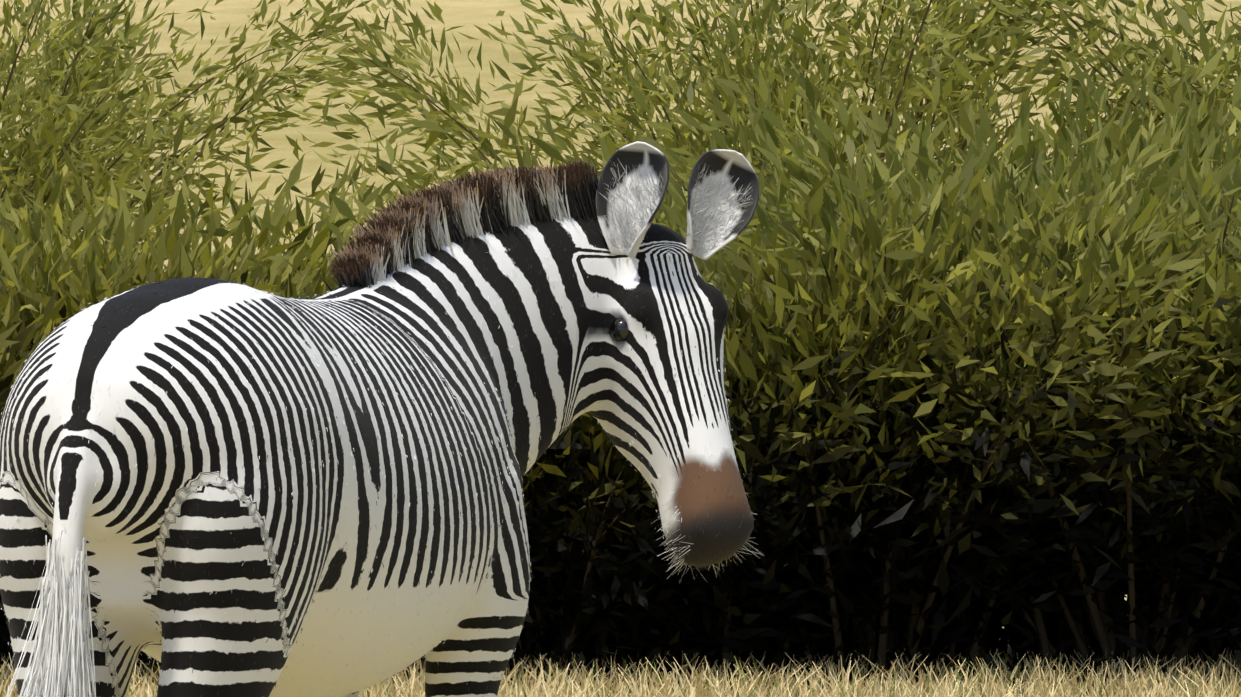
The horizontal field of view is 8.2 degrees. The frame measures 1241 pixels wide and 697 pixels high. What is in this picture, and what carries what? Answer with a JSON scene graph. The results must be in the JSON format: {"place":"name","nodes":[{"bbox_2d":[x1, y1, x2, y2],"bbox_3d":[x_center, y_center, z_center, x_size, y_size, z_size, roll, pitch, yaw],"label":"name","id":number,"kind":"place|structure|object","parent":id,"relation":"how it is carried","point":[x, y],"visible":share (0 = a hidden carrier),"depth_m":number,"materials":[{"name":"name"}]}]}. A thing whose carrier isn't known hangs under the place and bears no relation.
{"place":"outdoors","nodes":[
{"label":"outdoors","id":0,"kind":"place"},
{"bbox_2d":[0,0,1240,696],"bbox_3d":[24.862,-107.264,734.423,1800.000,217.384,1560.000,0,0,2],"label":"ground","id":1,"kind":"structure","parent":0,"point":[468,16],"depth_m":90.25,"materials":[{"name":"sand"}]},
{"bbox_2d":[0,141,761,696],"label":"zebra","id":2,"kind":"object","parent":1,"relation":"on","point":[212,487],"visible":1,"depth_m":14.64,"materials":[{"name":"fur"}]},
{"bbox_2d":[0,0,1240,695],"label":"hedge shrub","id":3,"kind":"object","parent":1,"relation":"on","point":[972,412],"visible":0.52,"depth_m":35.34,"materials":[{"name":"green plant"}]},
{"bbox_2d":[0,646,1240,696],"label":"dry grass","id":4,"kind":"structure","parent":0,"point":[561,685],"depth_m":33.57,"materials":[{"name":"beige plant"}]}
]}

